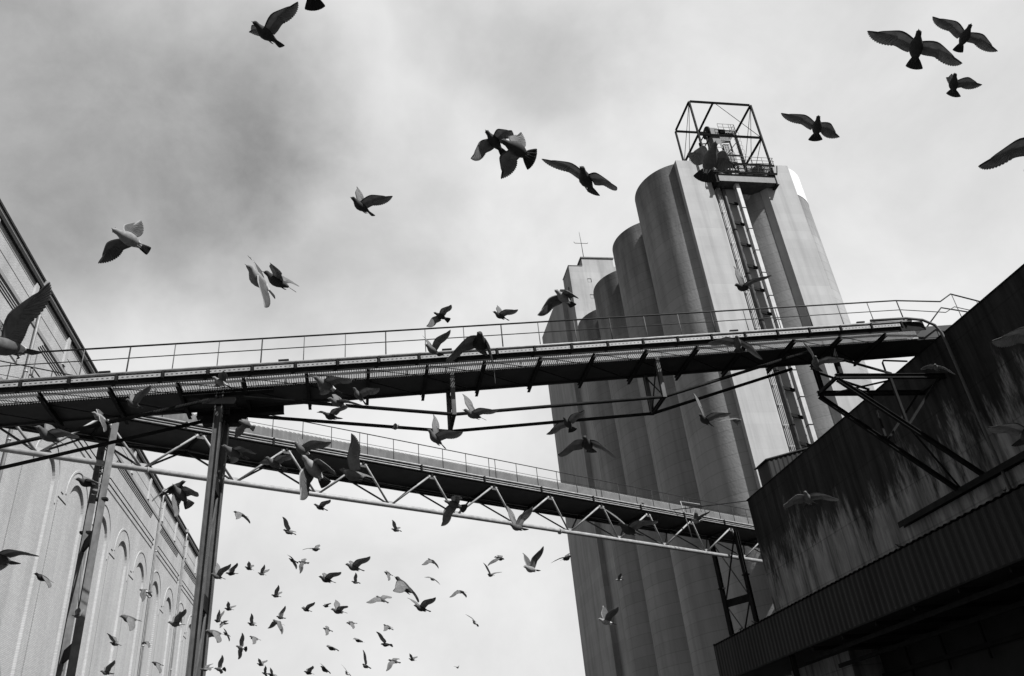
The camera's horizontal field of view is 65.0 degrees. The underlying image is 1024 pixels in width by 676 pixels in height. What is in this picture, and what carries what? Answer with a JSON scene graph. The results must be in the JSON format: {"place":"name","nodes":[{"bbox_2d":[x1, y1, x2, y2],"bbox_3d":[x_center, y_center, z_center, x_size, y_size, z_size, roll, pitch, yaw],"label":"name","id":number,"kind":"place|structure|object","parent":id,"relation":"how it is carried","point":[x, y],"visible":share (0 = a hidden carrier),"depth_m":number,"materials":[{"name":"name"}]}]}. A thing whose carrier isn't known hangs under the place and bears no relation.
{"place":"outdoors","nodes":[
{"label":"outdoors","id":0,"kind":"place"},
{"bbox_2d":[0,549,38,570],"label":"pigeon","id":1,"kind":"object","parent":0,"point":[5,560],"visible":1,"depth_m":5.75,"materials":[{"name":"grey"}]},
{"bbox_2d":[0,282,51,355],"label":"pigeon","id":2,"kind":"object","parent":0,"point":[20,317],"visible":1,"depth_m":3.94,"materials":[{"name":"grey"}]},
{"bbox_2d":[33,572,53,587],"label":"pigeon","id":3,"kind":"object","parent":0,"point":[40,577],"visible":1,"depth_m":12.04,"materials":[{"name":"stone"}]},
{"bbox_2d":[34,424,78,445],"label":"pigeon","id":4,"kind":"object","parent":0,"point":[49,433],"visible":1,"depth_m":6.90,"materials":[{"name":"grey"}]},
{"bbox_2d":[72,607,84,617],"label":"pigeon","id":5,"kind":"object","parent":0,"point":[78,612],"visible":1,"depth_m":20.28,"materials":[{"name":"grey"}]},
{"bbox_2d":[76,476,100,486],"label":"pigeon","id":6,"kind":"object","parent":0,"point":[83,481],"visible":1,"depth_m":9.48,"materials":[{"name":"stone"}]},
{"bbox_2d":[0,199,198,675],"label":"warehouse","id":7,"kind":"structure","parent":0,"point":[146,542],"depth_m":51.13,"materials":[{"name":"white paint"}]},
{"bbox_2d":[92,409,108,431],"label":"pigeon","id":8,"kind":"object","parent":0,"point":[98,415],"visible":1,"depth_m":11.97,"materials":[{"name":"grey"}]},
{"bbox_2d":[100,660,114,674],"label":"pigeon","id":9,"kind":"object","parent":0,"point":[107,669],"visible":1,"depth_m":18.40,"materials":[{"name":"grey"}]},
{"bbox_2d":[107,633,121,645],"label":"pigeon","id":10,"kind":"object","parent":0,"point":[113,639],"visible":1,"depth_m":21.41,"materials":[{"name":"stone"}]},
{"bbox_2d":[98,220,150,263],"bbox_3d":[-2.845,-0.715,5.849,0.323,0.440,0.341,18,-14,34],"label":"pigeon","id":11,"kind":"object","parent":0,"point":[128,238],"visible":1,"depth_m":5.85,"materials":[{"name":"grey"}]},
{"bbox_2d":[120,615,141,630],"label":"pigeon","id":12,"kind":"object","parent":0,"point":[130,620],"visible":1,"depth_m":11.43,"materials":[{"name":"grey"}]},
{"bbox_2d":[126,385,151,408],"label":"pigeon","id":13,"kind":"object","parent":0,"point":[133,401],"visible":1,"depth_m":11.52,"materials":[{"name":"grey"}]},
{"bbox_2d":[140,589,151,601],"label":"pigeon","id":14,"kind":"object","parent":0,"point":[143,594],"visible":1,"depth_m":17.58,"materials":[{"name":"grey"}]},
{"bbox_2d":[152,480,185,501],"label":"pigeon","id":15,"kind":"object","parent":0,"point":[170,490],"visible":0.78,"depth_m":8.52,"materials":[{"name":"stone"}]},
{"bbox_2d":[167,609,186,626],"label":"pigeon","id":16,"kind":"object","parent":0,"point":[176,620],"visible":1,"depth_m":14.37,"materials":[{"name":"grey"}]},
{"bbox_2d":[171,484,198,516],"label":"pigeon","id":17,"kind":"object","parent":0,"point":[183,493],"visible":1,"depth_m":8.49,"materials":[{"name":"grey"}]},
{"bbox_2d":[206,629,224,642],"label":"pigeon","id":18,"kind":"object","parent":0,"point":[215,634],"visible":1,"depth_m":10.94,"materials":[{"name":"grey"}]},
{"bbox_2d":[214,610,224,622],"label":"pigeon","id":19,"kind":"object","parent":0,"point":[218,618],"visible":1,"depth_m":24.49,"materials":[{"name":"stone"}]},
{"bbox_2d":[214,655,225,673],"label":"pigeon","id":20,"kind":"object","parent":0,"point":[219,668],"visible":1,"depth_m":20.74,"materials":[{"name":"grey"}]},
{"bbox_2d":[211,563,230,578],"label":"pigeon","id":21,"kind":"object","parent":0,"point":[219,572],"visible":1,"depth_m":15.92,"materials":[{"name":"grey"}]},
{"bbox_2d":[213,371,231,387],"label":"pigeon","id":22,"kind":"object","parent":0,"point":[221,379],"visible":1,"depth_m":12.13,"materials":[{"name":"grey"}]},
{"bbox_2d":[226,563,238,575],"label":"pigeon","id":23,"kind":"object","parent":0,"point":[231,571],"visible":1,"depth_m":20.32,"materials":[{"name":"stone"}]},
{"bbox_2d":[222,445,255,463],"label":"pigeon","id":24,"kind":"object","parent":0,"point":[234,454],"visible":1,"depth_m":8.46,"materials":[{"name":"grey"}]},
{"bbox_2d":[236,633,246,658],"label":"pigeon","id":25,"kind":"object","parent":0,"point":[241,648],"visible":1,"depth_m":20.27,"materials":[{"name":"grey"}]},
{"bbox_2d":[234,511,249,522],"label":"pigeon","id":26,"kind":"object","parent":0,"point":[238,515],"visible":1,"depth_m":15.55,"materials":[{"name":"stone"}]},
{"bbox_2d":[234,419,254,437],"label":"pigeon","id":27,"kind":"object","parent":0,"point":[242,427],"visible":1,"depth_m":11.09,"materials":[{"name":"grey"}]},
{"bbox_2d":[245,255,274,307],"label":"pigeon","id":28,"kind":"object","parent":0,"point":[256,278],"visible":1,"depth_m":5.74,"materials":[{"name":"grey"}]},
{"bbox_2d":[249,2,298,47],"bbox_3d":[-1.964,-2.511,6.496,0.630,0.240,0.341,-7,-22,28],"label":"pigeon","id":29,"kind":"object","parent":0,"point":[276,20],"visible":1,"depth_m":6.43,"materials":[{"name":"stone"}]},
{"bbox_2d":[259,455,291,470],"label":"pigeon","id":30,"kind":"object","parent":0,"point":[276,461],"visible":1,"depth_m":10.15,"materials":[{"name":"grey"}]},
{"bbox_2d":[268,619,282,633],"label":"pigeon","id":31,"kind":"object","parent":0,"point":[278,623],"visible":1,"depth_m":19.25,"materials":[{"name":"grey"}]},
{"bbox_2d":[272,585,281,597],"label":"pigeon","id":32,"kind":"object","parent":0,"point":[276,593],"visible":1,"depth_m":24.98,"materials":[{"name":"stone"}]},
{"bbox_2d":[262,263,297,291],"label":"pigeon","id":33,"kind":"object","parent":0,"point":[276,278],"visible":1,"depth_m":6.79,"materials":[{"name":"stone"}]},
{"bbox_2d":[276,606,285,618],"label":"pigeon","id":34,"kind":"object","parent":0,"point":[281,613],"visible":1,"depth_m":24.05,"materials":[{"name":"stone"}]},
{"bbox_2d":[282,517,295,534],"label":"pigeon","id":35,"kind":"object","parent":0,"point":[287,530],"visible":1,"depth_m":18.27,"materials":[{"name":"grey"}]},
{"bbox_2d":[298,558,308,572],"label":"pigeon","id":36,"kind":"object","parent":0,"point":[302,562],"visible":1,"depth_m":22.89,"materials":[{"name":"stone"}]},
{"bbox_2d":[302,602,314,611],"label":"pigeon","id":37,"kind":"object","parent":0,"point":[306,608],"visible":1,"depth_m":22.65,"materials":[{"name":"stone"}]},
{"bbox_2d":[293,436,330,457],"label":"pigeon","id":38,"kind":"object","parent":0,"point":[302,447],"visible":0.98,"depth_m":9.41,"materials":[{"name":"grey"}]},
{"bbox_2d":[305,0,324,10],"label":"pigeon","id":39,"kind":"object","parent":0,"point":[313,5],"visible":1,"depth_m":5.31,"materials":[{"name":"stone"}]},
{"bbox_2d":[299,454,335,499],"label":"pigeon","id":40,"kind":"object","parent":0,"point":[311,470],"visible":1,"depth_m":5.96,"materials":[{"name":"grey"}]},
{"bbox_2d":[314,500,330,510],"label":"pigeon","id":41,"kind":"object","parent":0,"point":[321,505],"visible":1,"depth_m":17.19,"materials":[{"name":"stone"}]},
{"bbox_2d":[318,572,340,582],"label":"pigeon","id":42,"kind":"object","parent":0,"point":[326,578],"visible":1,"depth_m":13.96,"materials":[{"name":"stone"}]},
{"bbox_2d":[313,376,351,394],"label":"pigeon","id":43,"kind":"object","parent":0,"point":[325,386],"visible":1,"depth_m":7.63,"materials":[{"name":"grey"}]},
{"bbox_2d":[317,406,347,419],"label":"pigeon","id":44,"kind":"object","parent":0,"point":[332,414],"visible":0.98,"depth_m":10.53,"materials":[{"name":"stone"}]},
{"bbox_2d":[331,600,347,613],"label":"pigeon","id":45,"kind":"object","parent":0,"point":[338,609],"visible":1,"depth_m":14.97,"materials":[{"name":"grey"}]},
{"bbox_2d":[327,394,363,407],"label":"pigeon","id":46,"kind":"object","parent":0,"point":[336,400],"visible":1,"depth_m":9.59,"materials":[{"name":"grey"}]},
{"bbox_2d":[339,433,374,482],"bbox_3d":[-1.397,1.206,7.396,0.341,0.300,0.535,18,-45,14],"label":"pigeon","id":47,"kind":"object","parent":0,"point":[352,473],"visible":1,"depth_m":7.34,"materials":[{"name":"grey"}]},
{"bbox_2d":[346,556,369,570],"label":"pigeon","id":48,"kind":"object","parent":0,"point":[354,565],"visible":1,"depth_m":12.54,"materials":[{"name":"grey"}]},
{"bbox_2d":[353,387,378,404],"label":"pigeon","id":49,"kind":"object","parent":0,"point":[361,393],"visible":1,"depth_m":11.64,"materials":[{"name":"grey"}]},
{"bbox_2d":[350,187,392,215],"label":"pigeon","id":50,"kind":"object","parent":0,"point":[361,203],"visible":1,"depth_m":8.44,"materials":[{"name":"stone"}]},
{"bbox_2d":[366,595,391,603],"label":"pigeon","id":51,"kind":"object","parent":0,"point":[382,598],"visible":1,"depth_m":17.74,"materials":[{"name":"grey"}]},
{"bbox_2d":[377,632,392,646],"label":"pigeon","id":52,"kind":"object","parent":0,"point":[384,643],"visible":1,"depth_m":19.30,"materials":[{"name":"stone"}]},
{"bbox_2d":[386,658,400,670],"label":"pigeon","id":53,"kind":"object","parent":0,"point":[391,663],"visible":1,"depth_m":19.74,"materials":[{"name":"stone"}]},
{"bbox_2d":[392,520,401,531],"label":"pigeon","id":54,"kind":"object","parent":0,"point":[396,529],"visible":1,"depth_m":23.57,"materials":[{"name":"grey"}]},
{"bbox_2d":[393,576,418,602],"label":"pigeon","id":55,"kind":"object","parent":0,"point":[401,586],"visible":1,"depth_m":8.48,"materials":[{"name":"stone"}]},
{"bbox_2d":[408,597,435,611],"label":"pigeon","id":56,"kind":"object","parent":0,"point":[423,605],"visible":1,"depth_m":13.97,"materials":[{"name":"stone"}]},
{"bbox_2d":[422,558,438,568],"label":"pigeon","id":57,"kind":"object","parent":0,"point":[428,561],"visible":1,"depth_m":23.48,"materials":[{"name":"stone"}]},
{"bbox_2d":[423,330,449,355],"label":"pigeon","id":58,"kind":"object","parent":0,"point":[436,344],"visible":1,"depth_m":10.89,"materials":[{"name":"grey"}]},
{"bbox_2d":[426,305,451,326],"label":"pigeon","id":59,"kind":"object","parent":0,"point":[438,317],"visible":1,"depth_m":14.00,"materials":[{"name":"stone"}]},
{"bbox_2d":[427,414,462,448],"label":"pigeon","id":60,"kind":"object","parent":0,"point":[437,436],"visible":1,"depth_m":9.57,"materials":[{"name":"grey"}]},
{"bbox_2d":[441,496,467,525],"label":"pigeon","id":61,"kind":"object","parent":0,"point":[451,507],"visible":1,"depth_m":10.55,"materials":[{"name":"grey"}]},
{"bbox_2d":[450,590,466,596],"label":"pigeon","id":62,"kind":"object","parent":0,"point":[458,592],"visible":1,"depth_m":22.70,"materials":[{"name":"stone"}]},
{"bbox_2d":[446,331,495,383],"bbox_3d":[-0.194,0.153,5.225,0.325,0.307,0.379,21,-23,14],"label":"pigeon","id":63,"kind":"object","parent":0,"point":[478,342],"visible":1,"depth_m":5.21,"materials":[{"name":"stone"}]},
{"bbox_2d":[463,394,497,419],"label":"pigeon","id":64,"kind":"object","parent":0,"point":[472,412],"visible":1,"depth_m":10.04,"materials":[{"name":"grey"}]},
{"bbox_2d":[471,129,513,160],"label":"pigeon","id":65,"kind":"object","parent":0,"point":[485,146],"visible":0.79,"depth_m":7.50,"materials":[{"name":"stone"}]},
{"bbox_2d":[488,555,503,565],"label":"pigeon","id":66,"kind":"object","parent":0,"point":[498,557],"visible":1,"depth_m":18.80,"materials":[{"name":"stone"}]},
{"bbox_2d":[492,306,517,320],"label":"pigeon","id":67,"kind":"object","parent":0,"point":[500,314],"visible":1,"depth_m":13.84,"materials":[{"name":"stone"}]},
{"bbox_2d":[0,0,1023,675],"label":"sky","id":68,"kind":"structure","parent":0,"point":[228,144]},
{"bbox_2d":[499,132,536,178],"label":"pigeon","id":69,"kind":"object","parent":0,"point":[515,145],"visible":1,"depth_m":5.50,"materials":[{"name":"stone"}]},
{"bbox_2d":[506,506,532,530],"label":"pigeon","id":70,"kind":"object","parent":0,"point":[515,525],"visible":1,"depth_m":11.27,"materials":[{"name":"grey"}]},
{"bbox_2d":[523,546,543,572],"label":"pigeon","id":71,"kind":"object","parent":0,"point":[529,566],"visible":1,"depth_m":11.44,"materials":[{"name":"grey"}]},
{"bbox_2d":[538,289,578,315],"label":"pigeon","id":72,"kind":"object","parent":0,"point":[559,298],"visible":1,"depth_m":8.51,"materials":[{"name":"grey"}]},
{"bbox_2d":[546,410,584,434],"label":"pigeon","id":73,"kind":"object","parent":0,"point":[572,419],"visible":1,"depth_m":11.94,"materials":[{"name":"stone"}]},
{"bbox_2d":[542,159,616,195],"bbox_3d":[0.559,-1.164,5.970,0.675,0.093,0.366,27,-15,36],"label":"pigeon","id":74,"kind":"object","parent":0,"point":[587,180],"visible":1,"depth_m":5.96,"materials":[{"name":"stone"}]},
{"bbox_2d":[542,257,631,675],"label":"workhouse tower","id":75,"kind":"structure","parent":0,"point":[604,647],"depth_m":127.70,"materials":[{"name":"concrete"}]},
{"bbox_2d":[558,436,615,457],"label":"pigeon","id":76,"kind":"object","parent":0,"point":[586,443],"visible":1,"depth_m":7.28,"materials":[{"name":"stone"}]},
{"bbox_2d":[598,606,618,624],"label":"pigeon","id":77,"kind":"object","parent":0,"point":[607,616],"visible":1,"depth_m":13.51,"materials":[{"name":"grey"}]},
{"bbox_2d":[601,507,657,535],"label":"pigeon","id":78,"kind":"object","parent":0,"point":[631,528],"visible":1,"depth_m":7.82,"materials":[{"name":"stone"}]},
{"bbox_2d":[692,509,709,523],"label":"pigeon","id":79,"kind":"object","parent":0,"point":[696,519],"visible":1,"depth_m":15.54,"materials":[{"name":"grey"}]},
{"bbox_2d":[687,141,733,182],"bbox_3d":[1.367,-1.259,5.478,0.334,0.319,0.341,18,-41,10],"label":"pigeon","id":80,"kind":"object","parent":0,"point":[706,159],"visible":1,"depth_m":5.50,"materials":[{"name":"grey"}]},
{"bbox_2d":[693,393,730,426],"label":"pigeon","id":81,"kind":"object","parent":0,"point":[707,419],"visible":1,"depth_m":10.27,"materials":[{"name":"stone"}]},
{"bbox_2d":[719,418,740,425],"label":"pigeon","id":82,"kind":"object","parent":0,"point":[736,421],"visible":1,"depth_m":15.54,"materials":[{"name":"grey"}]},
{"bbox_2d":[708,335,761,358],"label":"pigeon","id":83,"kind":"object","parent":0,"point":[737,342],"visible":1,"depth_m":9.13,"materials":[{"name":"grey"}]},
{"bbox_2d":[734,267,771,290],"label":"pigeon","id":84,"kind":"object","parent":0,"point":[742,285],"visible":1,"depth_m":9.42,"materials":[{"name":"stone"}]},
{"bbox_2d":[781,113,839,140],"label":"pigeon","id":85,"kind":"object","parent":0,"point":[824,129],"visible":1,"depth_m":7.97,"materials":[{"name":"stone"}]},
{"bbox_2d":[783,491,838,507],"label":"pigeon","id":86,"kind":"object","parent":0,"point":[806,498],"visible":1,"depth_m":9.08,"materials":[{"name":"grey"}]},
{"bbox_2d":[803,342,843,371],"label":"pigeon","id":87,"kind":"object","parent":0,"point":[816,362],"visible":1,"depth_m":10.33,"materials":[{"name":"grey"}]},
{"bbox_2d":[867,29,961,69],"bbox_3d":[2.956,-2.100,5.880,0.685,0.111,0.341,25,-27,34],"label":"pigeon","id":88,"kind":"object","parent":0,"point":[916,47],"visible":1,"depth_m":5.87,"materials":[{"name":"stone"}]},
{"bbox_2d":[921,364,955,374],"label":"pigeon","id":89,"kind":"object","parent":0,"point":[933,366],"visible":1,"depth_m":15.03,"materials":[{"name":"grey"}]},
{"bbox_2d":[946,73,981,96],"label":"pigeon","id":90,"kind":"object","parent":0,"point":[955,83],"visible":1,"depth_m":8.57,"materials":[{"name":"stone"}]},
{"bbox_2d":[932,16,997,52],"bbox_3d":[4.482,-2.981,7.975,0.698,0.105,0.341,22,-29,17],"label":"pigeon","id":91,"kind":"object","parent":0,"point":[955,29],"visible":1,"depth_m":7.98,"materials":[{"name":"stone"}]},
{"bbox_2d":[978,137,1023,169],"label":"pigeon","id":92,"kind":"object","parent":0,"point":[1011,151],"visible":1,"depth_m":4.26,"materials":[{"name":"stone"}]},
{"bbox_2d":[988,423,1023,446],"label":"pigeon","id":93,"kind":"object","parent":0,"point":[1016,429],"visible":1,"depth_m":6.61,"materials":[{"name":"stone"}]},
{"bbox_2d":[991,327,1023,346],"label":"pigeon","id":94,"kind":"object","parent":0,"point":[1015,337],"visible":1,"depth_m":5.31,"materials":[{"name":"grey"}]},
{"label":"ground","id":95,"kind":"structure","parent":0,"visible":0},
{"bbox_2d":[56,422,118,675],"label":"steel column","id":96,"kind":"structure","parent":95,"relation":"on","point":[79,595],"depth_m":36.38,"materials":[{"name":"metal"}]},
{"bbox_2d":[183,388,283,675],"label":"steel column","id":97,"kind":"structure","parent":95,"relation":"on","point":[220,420],"depth_m":31.58,"materials":[{"name":"metal"}]},
{"bbox_2d":[0,293,978,469],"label":"walkway","id":98,"kind":"structure","parent":97,"relation":"on","point":[59,401],"depth_m":35.46,"materials":[{"name":"paint"}]},
{"bbox_2d":[882,360,907,370],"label":"hooked pipe","id":99,"kind":"object","parent":98,"relation":"attached to","point":[883,365],"visible":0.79,"depth_m":42.42,"materials":[{"name":"metal"}]},
{"bbox_2d":[578,160,874,675],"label":"grain silo block","id":100,"kind":"structure","parent":95,"relation":"on","point":[673,251],"depth_m":87.80,"materials":[{"name":"concrete"}]},
{"bbox_2d":[699,124,747,171],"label":"elevator head","id":101,"kind":"object","parent":100,"relation":"on","point":[718,140],"visible":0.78,"depth_m":98.36},
{"bbox_2d":[711,156,779,194],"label":"head platform","id":102,"kind":"structure","parent":100,"relation":"attached to","point":[749,184],"depth_m":92.60,"materials":[{"name":"paint"}]},
{"bbox_2d":[675,100,771,166],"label":"steel cage","id":103,"kind":"object","parent":102,"relation":"on","point":[699,132],"visible":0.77,"depth_m":97.91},
{"bbox_2d":[716,188,795,450],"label":"conduit run","id":104,"kind":"object","parent":100,"relation":"attached to","point":[738,259],"visible":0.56,"depth_m":84.16,"materials":[{"name":"paint"}]},
{"bbox_2d":[716,169,800,449],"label":"dust pipe","id":105,"kind":"object","parent":100,"relation":"attached to","point":[784,398],"visible":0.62,"depth_m":84.05,"materials":[{"name":"metal"}]},
{"bbox_2d":[728,168,816,446],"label":"ladder","id":106,"kind":"object","parent":100,"relation":"attached to","point":[797,388],"visible":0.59,"depth_m":84.29,"materials":[{"name":"metal"}]},
{"bbox_2d":[709,530,758,635],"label":"steel column","id":107,"kind":"structure","parent":95,"relation":"on","point":[738,600],"depth_m":62.62,"materials":[{"name":"metal"}]},
{"bbox_2d":[0,360,762,562],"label":"gantry","id":108,"kind":"object","parent":107,"relation":"on","point":[406,473],"visible":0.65,"depth_m":49.39,"materials":[{"name":"metal"}]},
{"bbox_2d":[713,264,1023,675],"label":"concrete building","id":109,"kind":"structure","parent":95,"relation":"on","point":[855,590],"depth_m":41.12,"materials":[{"name":"paint"}]},
{"bbox_2d":[637,500,747,529],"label":"stay wire","id":110,"kind":"object","parent":109,"relation":"attached to","point":[702,506],"visible":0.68,"depth_m":60.28,"materials":[{"name":"paint"}]},
{"bbox_2d":[754,447,807,485],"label":"roof hut","id":111,"kind":"object","parent":109,"relation":"on","point":[770,468],"visible":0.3,"depth_m":60.07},
{"bbox_2d":[811,345,984,494],"bbox_3d":[18.595,3.948,39.068,6.086,7.245,2.020,0,-31,-11],"label":"wall bracket","id":112,"kind":"object","parent":109,"relation":"attached to","point":[867,394],"depth_m":39.21,"materials":[{"name":"metal"}]},
{"bbox_2d":[870,317,1011,489],"bbox_3d":[19.905,3.285,37.331,3.777,10.116,0.213,0,-31,-9],"label":"wall pipe","id":113,"kind":"object","parent":109,"relation":"attached to","point":[965,387],"depth_m":38.38,"materials":[{"name":"grey"}]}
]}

